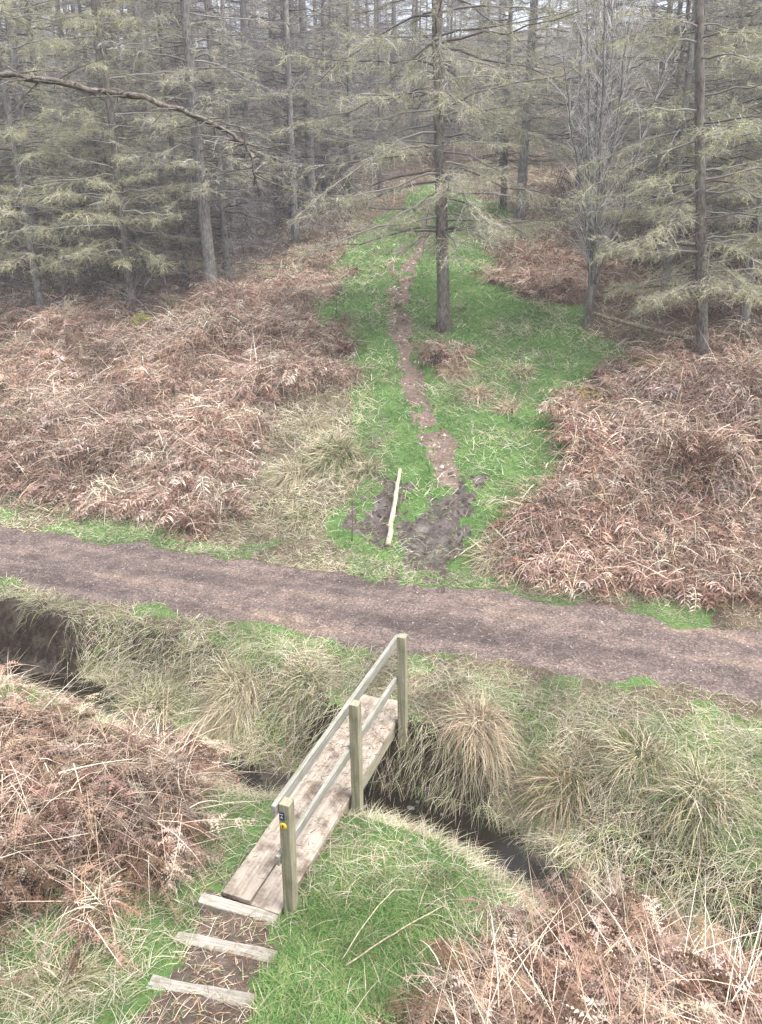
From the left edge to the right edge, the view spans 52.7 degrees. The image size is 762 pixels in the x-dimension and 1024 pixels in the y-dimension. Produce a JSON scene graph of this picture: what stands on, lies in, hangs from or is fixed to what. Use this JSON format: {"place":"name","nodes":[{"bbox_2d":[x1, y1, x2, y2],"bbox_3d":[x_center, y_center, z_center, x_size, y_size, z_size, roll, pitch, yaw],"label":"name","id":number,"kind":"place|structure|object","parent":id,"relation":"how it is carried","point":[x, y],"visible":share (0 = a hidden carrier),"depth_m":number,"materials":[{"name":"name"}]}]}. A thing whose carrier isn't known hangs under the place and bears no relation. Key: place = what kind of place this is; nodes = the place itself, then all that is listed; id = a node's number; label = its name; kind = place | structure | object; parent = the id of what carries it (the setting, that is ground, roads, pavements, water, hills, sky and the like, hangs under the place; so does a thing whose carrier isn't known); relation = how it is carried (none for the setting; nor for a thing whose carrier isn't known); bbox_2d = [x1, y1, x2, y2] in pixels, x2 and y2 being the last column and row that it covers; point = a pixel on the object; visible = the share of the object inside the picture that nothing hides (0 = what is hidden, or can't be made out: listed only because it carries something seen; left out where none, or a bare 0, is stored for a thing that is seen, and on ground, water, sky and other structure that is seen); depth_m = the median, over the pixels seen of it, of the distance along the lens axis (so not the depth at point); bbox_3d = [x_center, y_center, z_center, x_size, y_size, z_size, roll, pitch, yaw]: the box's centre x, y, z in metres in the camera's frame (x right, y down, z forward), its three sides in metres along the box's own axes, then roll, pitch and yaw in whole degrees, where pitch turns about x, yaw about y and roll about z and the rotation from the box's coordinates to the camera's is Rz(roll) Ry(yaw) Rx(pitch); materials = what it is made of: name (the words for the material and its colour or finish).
{"place":"outdoors","nodes":[
{"label":"outdoors","id":0,"kind":"place"},
{"bbox_2d":[0,56,324,209],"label":"branch","id":1,"kind":"object","parent":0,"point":[36,80],"visible":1,"depth_m":8.35,"materials":[{"name":"brown plant"}]},
{"bbox_2d":[132,890,279,1023],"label":"dirt path","id":2,"kind":"structure","parent":0,"point":[190,1018],"depth_m":6.10,"materials":[{"name":"soil"}]},
{"bbox_2d":[146,974,255,1007],"bbox_3d":[-1.375,3.707,5.896,0.964,0.133,0.115,-6,27,24],"label":"step board","id":3,"kind":"object","parent":2,"relation":"on","point":[227,994],"visible":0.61,"depth_m":5.86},
{"bbox_2d":[174,931,277,963],"bbox_3d":[-1.298,3.666,6.432,0.967,0.133,0.118,-2,27,21],"label":"step board","id":4,"kind":"object","parent":2,"relation":"on","point":[254,950],"visible":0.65,"depth_m":6.39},
{"bbox_2d":[197,893,278,924],"bbox_3d":[-1.281,3.590,6.897,0.755,0.129,0.116,11,29,11],"label":"step board","id":5,"kind":"object","parent":2,"relation":"on","point":[240,909],"visible":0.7,"depth_m":6.88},
{"bbox_2d":[0,659,619,918],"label":"stream water","id":6,"kind":"structure","parent":0,"point":[486,833],"depth_m":9.16,"materials":[{"name":"black liquid"}]},
{"bbox_2d":[0,650,654,970],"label":"stream bed","id":7,"kind":"object","parent":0,"point":[41,666],"visible":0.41,"depth_m":9.69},
{"bbox_2d":[100,665,193,734],"bbox_3d":[-3.253,2.593,10.710,1.583,0.717,1.484,0,21,0],"label":"grass tussock","id":8,"kind":"object","parent":7,"relation":"on","point":[153,694],"depth_m":10.78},
{"bbox_2d":[173,638,267,763],"bbox_3d":[-2.245,2.470,10.394,1.332,1.224,1.644,-14,25,-32],"label":"grass tussock","id":9,"kind":"object","parent":7,"relation":"on","point":[225,707],"depth_m":10.53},
{"bbox_2d":[1,0,730,65],"label":"sky","id":10,"kind":"structure","parent":0,"point":[684,5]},
{"bbox_2d":[0,182,761,1023],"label":"turf ground","id":11,"kind":"structure","parent":0,"point":[422,475],"depth_m":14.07,"materials":[{"name":"plant"}]},
{"bbox_2d":[0,919,136,1022],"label":"grass tussock","id":12,"kind":"object","parent":11,"relation":"on","point":[77,979],"depth_m":6.03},
{"bbox_2d":[34,846,153,946],"bbox_3d":[-2.540,3.392,6.872,1.150,0.441,1.209,0,21,0],"label":"grass tussock","id":13,"kind":"object","parent":11,"relation":"on","point":[100,897],"depth_m":6.86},
{"bbox_2d":[283,420,375,488],"bbox_3d":[-1.137,-1.321,16.346,1.996,1.268,2.127,-13,25,-31],"label":"grass tussock","id":14,"kind":"object","parent":11,"relation":"on","point":[338,448],"depth_m":16.33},
{"bbox_2d":[344,451,388,482],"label":"grass tussock","id":15,"kind":"object","parent":11,"relation":"on","point":[364,469],"depth_m":16.04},
{"bbox_2d":[0,155,761,1023],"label":"dead grass","id":16,"kind":"structure","parent":11,"relation":"on","point":[412,827],"depth_m":9.77,"materials":[{"name":"plant"}]},
{"bbox_2d":[245,0,628,332],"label":"larch tree","id":17,"kind":"object","parent":11,"relation":"on","point":[440,228],"visible":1,"depth_m":18.61,"materials":[{"name":"green plant"}]},
{"bbox_2d":[435,355,480,386],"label":"grass tussock","id":18,"kind":"object","parent":11,"relation":"on","point":[450,371],"depth_m":18.84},
{"bbox_2d":[458,378,498,405],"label":"grass tussock","id":19,"kind":"object","parent":11,"relation":"on","point":[480,392],"depth_m":17.85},
{"bbox_2d":[457,527,532,578],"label":"grass tussock","id":20,"kind":"object","parent":11,"relation":"on","point":[483,558],"depth_m":13.49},
{"bbox_2d":[430,0,579,208],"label":"larch tree","id":21,"kind":"object","parent":11,"relation":"on","point":[504,161],"visible":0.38,"depth_m":30.86,"materials":[{"name":"green plant"}]},
{"bbox_2d":[487,392,523,419],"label":"grass tussock","id":22,"kind":"object","parent":11,"relation":"on","point":[504,408],"depth_m":17.36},
{"bbox_2d":[502,356,548,384],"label":"grass tussock","id":23,"kind":"object","parent":11,"relation":"on","point":[526,368],"depth_m":18.50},
{"bbox_2d":[445,0,614,222],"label":"larch tree","id":24,"kind":"object","parent":11,"relation":"on","point":[523,157],"visible":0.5,"depth_m":28.04,"materials":[{"name":"grey plant"}]},
{"bbox_2d":[568,704,690,825],"bbox_3d":[2.824,2.820,8.761,1.479,1.050,1.522,0,21,0],"label":"grass tussock","id":25,"kind":"object","parent":11,"relation":"on","point":[646,744],"depth_m":8.73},
{"bbox_2d":[615,737,761,890],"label":"grass tussock","id":26,"kind":"object","parent":11,"relation":"on","point":[712,786],"depth_m":8.10,"materials":[{"name":"plant"}]},
{"bbox_2d":[0,18,761,1023],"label":"ground","id":27,"kind":"structure","parent":0,"point":[672,320],"depth_m":15.84,"materials":[{"name":"beige plant"}]},
{"bbox_2d":[0,97,53,258],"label":"larch tree","id":28,"kind":"object","parent":27,"relation":"on","point":[16,244],"visible":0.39,"depth_m":26.07,"materials":[{"name":"green plant"}]},
{"bbox_2d":[0,0,83,195],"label":"larch tree","id":29,"kind":"object","parent":27,"relation":"on","point":[21,59],"visible":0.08,"depth_m":36.15,"materials":[{"name":"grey plant"}]},
{"bbox_2d":[0,4,88,242],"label":"larch tree","id":30,"kind":"object","parent":27,"relation":"on","point":[28,122],"visible":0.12,"depth_m":31.16,"materials":[{"name":"green plant"}]},
{"bbox_2d":[0,0,108,279],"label":"larch tree","id":31,"kind":"object","parent":27,"relation":"on","point":[20,107],"visible":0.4,"depth_m":25.50,"materials":[{"name":"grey plant"}]},
{"bbox_2d":[0,0,129,312],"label":"larch tree","id":32,"kind":"object","parent":27,"relation":"on","point":[14,137],"visible":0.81,"depth_m":23.01,"materials":[{"name":"green plant"}]},
{"bbox_2d":[0,0,138,259],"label":"larch tree","id":33,"kind":"object","parent":27,"relation":"on","point":[39,111],"visible":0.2,"depth_m":27.26,"materials":[{"name":"green plant"}]},
{"bbox_2d":[27,0,111,202],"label":"larch tree","id":34,"kind":"object","parent":27,"relation":"on","point":[65,9],"visible":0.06,"depth_m":37.45,"materials":[{"name":"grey plant"}]},
{"bbox_2d":[63,324,91,359],"bbox_3d":[-8.656,-4.845,21.783,1.056,0.899,0.999,0,21,0],"label":"tree stump","id":35,"kind":"object","parent":27,"relation":"on","point":[71,336],"visible":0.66,"depth_m":21.55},
{"bbox_2d":[26,0,139,234],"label":"larch tree","id":36,"kind":"object","parent":27,"relation":"on","point":[60,32],"visible":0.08,"depth_m":31.03,"materials":[{"name":"green plant"}]},
{"bbox_2d":[23,0,170,271],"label":"larch tree","id":37,"kind":"object","parent":27,"relation":"on","point":[84,69],"visible":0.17,"depth_m":26.16,"materials":[{"name":"green plant"}]},
{"bbox_2d":[22,0,190,282],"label":"larch tree","id":38,"kind":"object","parent":27,"relation":"on","point":[87,61],"visible":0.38,"depth_m":25.02,"materials":[{"name":"green plant"}]},
{"bbox_2d":[42,0,175,231],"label":"larch tree","id":39,"kind":"object","parent":27,"relation":"on","point":[71,68],"visible":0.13,"depth_m":29.82,"materials":[{"name":"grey plant"}]},
{"bbox_2d":[0,0,232,308],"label":"larch tree","id":40,"kind":"object","parent":27,"relation":"on","point":[123,225],"visible":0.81,"depth_m":22.57,"materials":[{"name":"green plant"}]},
{"bbox_2d":[60,0,184,226],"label":"larch tree","id":41,"kind":"object","parent":27,"relation":"on","point":[126,7],"visible":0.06,"depth_m":31.85,"materials":[{"name":"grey plant"}]},
{"bbox_2d":[62,0,183,246],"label":"larch tree","id":42,"kind":"object","parent":27,"relation":"on","point":[114,61],"visible":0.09,"depth_m":28.63,"materials":[{"name":"green plant"}]},
{"bbox_2d":[64,0,223,268],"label":"larch tree","id":43,"kind":"object","parent":27,"relation":"on","point":[137,15],"visible":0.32,"depth_m":25.62,"materials":[{"name":"grey plant"}]},
{"bbox_2d":[94,0,238,234],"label":"larch tree","id":44,"kind":"object","parent":27,"relation":"on","point":[166,61],"visible":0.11,"depth_m":29.81,"materials":[{"name":"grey plant"}]},
{"bbox_2d":[112,0,251,282],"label":"larch tree","id":45,"kind":"object","parent":27,"relation":"on","point":[171,141],"visible":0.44,"depth_m":24.21,"materials":[{"name":"green plant"}]},
{"bbox_2d":[59,0,308,286],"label":"larch tree","id":46,"kind":"object","parent":27,"relation":"on","point":[205,226],"visible":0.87,"depth_m":22.12,"materials":[{"name":"green plant"}]},
{"bbox_2d":[124,0,250,210],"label":"larch tree","id":47,"kind":"object","parent":27,"relation":"on","point":[184,81],"visible":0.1,"depth_m":31.01,"materials":[{"name":"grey plant"}]},
{"bbox_2d":[112,0,265,251],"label":"larch tree","id":48,"kind":"object","parent":27,"relation":"on","point":[177,61],"visible":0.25,"depth_m":27.40,"materials":[{"name":"green plant"}]},
{"bbox_2d":[149,0,294,282],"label":"larch tree","id":49,"kind":"object","parent":27,"relation":"on","point":[226,252],"visible":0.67,"depth_m":23.77,"materials":[{"name":"green plant"}]},
{"bbox_2d":[189,0,271,206],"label":"larch tree","id":50,"kind":"object","parent":27,"relation":"on","point":[228,70],"visible":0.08,"depth_m":34.81,"materials":[{"name":"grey plant"}]},
{"bbox_2d":[174,0,296,257],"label":"larch tree","id":51,"kind":"object","parent":27,"relation":"on","point":[227,113],"visible":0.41,"depth_m":26.93,"materials":[{"name":"green plant"}]},
{"bbox_2d":[162,0,336,237],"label":"larch tree","id":52,"kind":"object","parent":27,"relation":"on","point":[242,4],"visible":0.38,"depth_m":29.14,"materials":[{"name":"green plant"}]},
{"bbox_2d":[231,0,328,205],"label":"larch tree","id":53,"kind":"object","parent":27,"relation":"on","point":[271,38],"visible":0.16,"depth_m":33.93,"materials":[{"name":"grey plant"}]},
{"bbox_2d":[239,0,320,184],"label":"larch tree","id":54,"kind":"object","parent":27,"relation":"on","point":[276,63],"visible":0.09,"depth_m":39.28,"materials":[{"name":"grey plant"}]},
{"bbox_2d":[256,449,306,497],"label":"grass tussock","id":55,"kind":"object","parent":27,"relation":"on","point":[284,472],"depth_m":16.04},
{"bbox_2d":[209,0,354,210],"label":"larch tree","id":56,"kind":"object","parent":27,"relation":"on","point":[285,112],"visible":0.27,"depth_m":32.03,"materials":[{"name":"green plant"}]},
{"bbox_2d":[269,500,322,533],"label":"grass tussock","id":57,"kind":"object","parent":27,"relation":"on","point":[290,517],"depth_m":14.99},
{"bbox_2d":[225,0,371,246],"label":"larch tree","id":58,"kind":"object","parent":27,"relation":"on","point":[288,78],"visible":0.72,"depth_m":27.55,"materials":[{"name":"green plant"}]},
{"bbox_2d":[253,4,358,196],"bbox_3d":[-3.841,-22.979,35.197,6.220,16.596,5.923,-14,25,-31],"label":"larch tree","id":59,"kind":"object","parent":27,"relation":"on","point":[316,22],"visible":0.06,"depth_m":36.31,"materials":[{"name":"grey plant"}]},
{"bbox_2d":[232,0,384,223],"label":"larch tree","id":60,"kind":"object","parent":27,"relation":"on","point":[308,137],"visible":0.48,"depth_m":30.22,"materials":[{"name":"green plant"}]},
{"bbox_2d":[289,406,338,439],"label":"grass tussock","id":61,"kind":"object","parent":27,"relation":"on","point":[318,422],"depth_m":17.49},
{"bbox_2d":[273,0,380,202],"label":"larch tree","id":62,"kind":"object","parent":27,"relation":"on","point":[323,85],"visible":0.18,"depth_m":33.79,"materials":[{"name":"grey plant"}]},
{"bbox_2d":[298,0,376,173],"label":"larch tree","id":63,"kind":"object","parent":27,"relation":"on","point":[342,64],"visible":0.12,"depth_m":40.61,"materials":[{"name":"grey plant"}]},
{"bbox_2d":[296,0,393,180],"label":"larch tree","id":64,"kind":"object","parent":27,"relation":"on","point":[332,55],"visible":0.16,"depth_m":38.93,"materials":[{"name":"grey plant"}]},
{"bbox_2d":[292,0,410,208],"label":"larch tree","id":65,"kind":"object","parent":27,"relation":"on","point":[349,89],"visible":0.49,"depth_m":32.94,"materials":[{"name":"green plant"}]},
{"bbox_2d":[329,0,418,156],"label":"larch tree","id":66,"kind":"object","parent":27,"relation":"on","point":[367,22],"visible":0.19,"depth_m":45.63,"materials":[{"name":"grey plant"}]},
{"bbox_2d":[0,96,756,326],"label":"undergrowth","id":67,"kind":"object","parent":27,"relation":"on","point":[192,251],"visible":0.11,"depth_m":26.64,"materials":[{"name":"plant"}]},
{"bbox_2d":[0,651,761,1023],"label":"bracken","id":68,"kind":"object","parent":27,"relation":"on","point":[690,977],"visible":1,"depth_m":6.47,"materials":[{"name":"plant"}]},
{"bbox_2d":[0,149,761,625],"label":"hillside bracken","id":69,"kind":"object","parent":27,"relation":"on","point":[170,431],"visible":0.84,"depth_m":16.96,"materials":[{"name":"plant"}]},
{"bbox_2d":[0,139,761,1023],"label":"twig litter","id":70,"kind":"object","parent":27,"relation":"on","point":[184,959],"visible":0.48,"depth_m":6.73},
{"bbox_2d":[342,0,428,192],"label":"larch tree","id":71,"kind":"object","parent":27,"relation":"on","point":[379,114],"visible":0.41,"depth_m":35.82,"materials":[{"name":"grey plant"}]},
{"bbox_2d":[344,0,443,162],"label":"larch tree","id":72,"kind":"object","parent":27,"relation":"on","point":[393,18],"visible":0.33,"depth_m":43.01,"materials":[{"name":"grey plant"}]},
{"bbox_2d":[373,0,457,137],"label":"larch tree","id":73,"kind":"object","parent":27,"relation":"on","point":[399,13],"visible":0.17,"depth_m":50.70,"materials":[{"name":"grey plant"}]},
{"bbox_2d":[382,0,449,145],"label":"larch tree","id":74,"kind":"object","parent":27,"relation":"on","point":[415,30],"visible":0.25,"depth_m":47.70,"materials":[{"name":"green plant"}]},
{"bbox_2d":[405,0,477,150],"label":"larch tree","id":75,"kind":"object","parent":27,"relation":"on","point":[452,25],"visible":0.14,"depth_m":44.58,"materials":[{"name":"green plant"}]},
{"bbox_2d":[390,0,497,146],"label":"larch tree","id":76,"kind":"object","parent":27,"relation":"on","point":[426,77],"visible":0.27,"depth_m":41.58,"materials":[{"name":"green plant"}]},
{"bbox_2d":[430,0,515,140],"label":"larch tree","id":77,"kind":"object","parent":27,"relation":"on","point":[480,2],"visible":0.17,"depth_m":48.25,"materials":[{"name":"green plant"}]},
{"bbox_2d":[446,0,547,157],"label":"larch tree","id":78,"kind":"object","parent":27,"relation":"on","point":[501,97],"visible":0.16,"depth_m":42.03,"materials":[{"name":"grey plant"}]},
{"bbox_2d":[455,0,555,164],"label":"larch tree","id":79,"kind":"object","parent":27,"relation":"on","point":[496,52],"visible":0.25,"depth_m":38.30,"materials":[{"name":"grey plant"}]},
{"bbox_2d":[517,0,646,195],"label":"larch tree","id":80,"kind":"object","parent":27,"relation":"on","point":[552,156],"visible":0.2,"depth_m":32.51,"materials":[{"name":"green plant"}]},
{"bbox_2d":[512,0,656,210],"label":"larch tree","id":81,"kind":"object","parent":27,"relation":"on","point":[567,144],"visible":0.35,"depth_m":29.78,"materials":[{"name":"green plant"}]},
{"bbox_2d":[496,0,685,235],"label":"larch tree","id":82,"kind":"object","parent":27,"relation":"on","point":[554,103],"visible":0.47,"depth_m":25.93,"materials":[{"name":"green plant"}]},
{"bbox_2d":[540,0,693,327],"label":"bare tree","id":83,"kind":"object","parent":27,"relation":"on","point":[594,228],"visible":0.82,"depth_m":18.47,"materials":[{"name":"grey plant"}]},
{"bbox_2d":[592,312,694,340],"bbox_3d":[6.492,-4.637,19.182,2.737,0.484,0.166,19,28,40],"label":"fallen log","id":84,"kind":"object","parent":27,"relation":"on","point":[658,331],"visible":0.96,"depth_m":19.05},
{"bbox_2d":[583,0,729,190],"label":"larch tree","id":85,"kind":"object","parent":27,"relation":"on","point":[661,65],"visible":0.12,"depth_m":30.51,"materials":[{"name":"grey plant"}]},
{"bbox_2d":[584,0,735,228],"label":"larch tree","id":86,"kind":"object","parent":27,"relation":"on","point":[676,27],"visible":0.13,"depth_m":26.35,"materials":[{"name":"green plant"}]},
{"bbox_2d":[564,0,761,362],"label":"larch tree","id":87,"kind":"object","parent":27,"relation":"on","point":[699,289],"visible":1,"depth_m":16.54,"materials":[{"name":"green plant"}]},
{"bbox_2d":[577,0,761,312],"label":"larch tree","id":88,"kind":"object","parent":27,"relation":"on","point":[687,68],"visible":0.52,"depth_m":19.00,"materials":[{"name":"green plant"}]},
{"bbox_2d":[589,0,761,267],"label":"larch tree","id":89,"kind":"object","parent":27,"relation":"on","point":[678,79],"visible":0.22,"depth_m":22.00,"materials":[{"name":"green plant"}]},
{"bbox_2d":[592,0,761,241],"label":"larch tree","id":90,"kind":"object","parent":27,"relation":"on","point":[707,31],"visible":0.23,"depth_m":24.17,"materials":[{"name":"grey plant"}]},
{"bbox_2d":[638,415,740,502],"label":"fern dome","id":91,"kind":"structure","parent":27,"relation":"on","point":[687,459],"depth_m":14.64,"materials":[{"name":"brown plant"}]},
{"bbox_2d":[625,0,761,234],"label":"larch tree","id":92,"kind":"object","parent":27,"relation":"on","point":[733,63],"visible":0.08,"depth_m":24.92,"materials":[{"name":"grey plant"}]},
{"bbox_2d":[630,0,761,334],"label":"larch tree","id":93,"kind":"object","parent":27,"relation":"on","point":[744,309],"visible":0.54,"depth_m":18.25,"materials":[{"name":"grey plant"}]},
{"bbox_2d":[641,0,760,173],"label":"larch tree","id":94,"kind":"object","parent":27,"relation":"on","point":[737,1],"visible":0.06,"depth_m":32.12,"materials":[{"name":"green plant"}]},
{"bbox_2d":[661,0,761,218],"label":"larch tree","id":95,"kind":"object","parent":27,"relation":"on","point":[732,72],"visible":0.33,"depth_m":19.34,"materials":[{"name":"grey plant"}]},
{"bbox_2d":[673,14,761,264],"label":"larch tree","id":96,"kind":"object","parent":27,"relation":"on","point":[737,157],"visible":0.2,"depth_m":22.36,"materials":[{"name":"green plant"}]},
{"bbox_2d":[0,527,761,702],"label":"track","id":97,"kind":"structure","parent":0,"point":[616,664],"depth_m":12.07,"materials":[{"name":"gravel"}]},
{"bbox_2d":[0,219,761,694],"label":"gravel","id":98,"kind":"structure","parent":97,"relation":"on","point":[452,539],"depth_m":14.68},
{"bbox_2d":[0,594,761,970],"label":"stream bank","id":99,"kind":"structure","parent":0,"point":[38,634],"depth_m":9.62,"materials":[{"name":"plant"}]},
{"bbox_2d":[257,651,347,749],"bbox_3d":[-1.087,2.451,10.283,1.326,1.092,1.301,-7,22,-17],"label":"grass tussock","id":100,"kind":"object","parent":99,"relation":"on","point":[315,677],"depth_m":10.29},
{"bbox_2d":[222,633,407,916],"bbox_3d":[-0.505,2.688,8.309,0.754,1.821,3.435,8,22,20],"label":"footbridge","id":101,"kind":"object","parent":99,"relation":"on","point":[285,862],"visible":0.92,"depth_m":7.84,"materials":[{"name":"brown wood"}]},
{"bbox_2d":[422,679,535,817],"bbox_3d":[1.124,2.788,9.303,1.548,1.428,1.366,0,21,0],"label":"grass tussock","id":102,"kind":"object","parent":99,"relation":"on","point":[471,714],"depth_m":9.24,"materials":[{"name":"plant"}]},
{"bbox_2d":[341,471,490,584],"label":"muddy ground","id":103,"kind":"structure","parent":0,"point":[444,539],"depth_m":14.69,"materials":[{"name":"soil"}]},
{"bbox_2d":[385,468,401,546],"bbox_3d":[0.259,-0.121,14.992,0.191,0.883,2.141,3,21,7],"label":"fallen pole","id":104,"kind":"object","parent":103,"relation":"on","point":[388,542],"visible":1,"depth_m":14.73,"materials":[{"name":"brown wood"}]},
{"bbox_2d":[373,204,459,491],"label":"path","id":105,"kind":"structure","parent":0,"point":[412,391],"depth_m":18.68,"materials":[{"name":"soil"}]},
{"bbox_2d":[498,742,594,848],"bbox_3d":[1.852,3.164,8.832,1.150,1.033,1.222,0,21,0],"label":"grass tussock","id":106,"kind":"object","parent":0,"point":[563,779],"depth_m":8.88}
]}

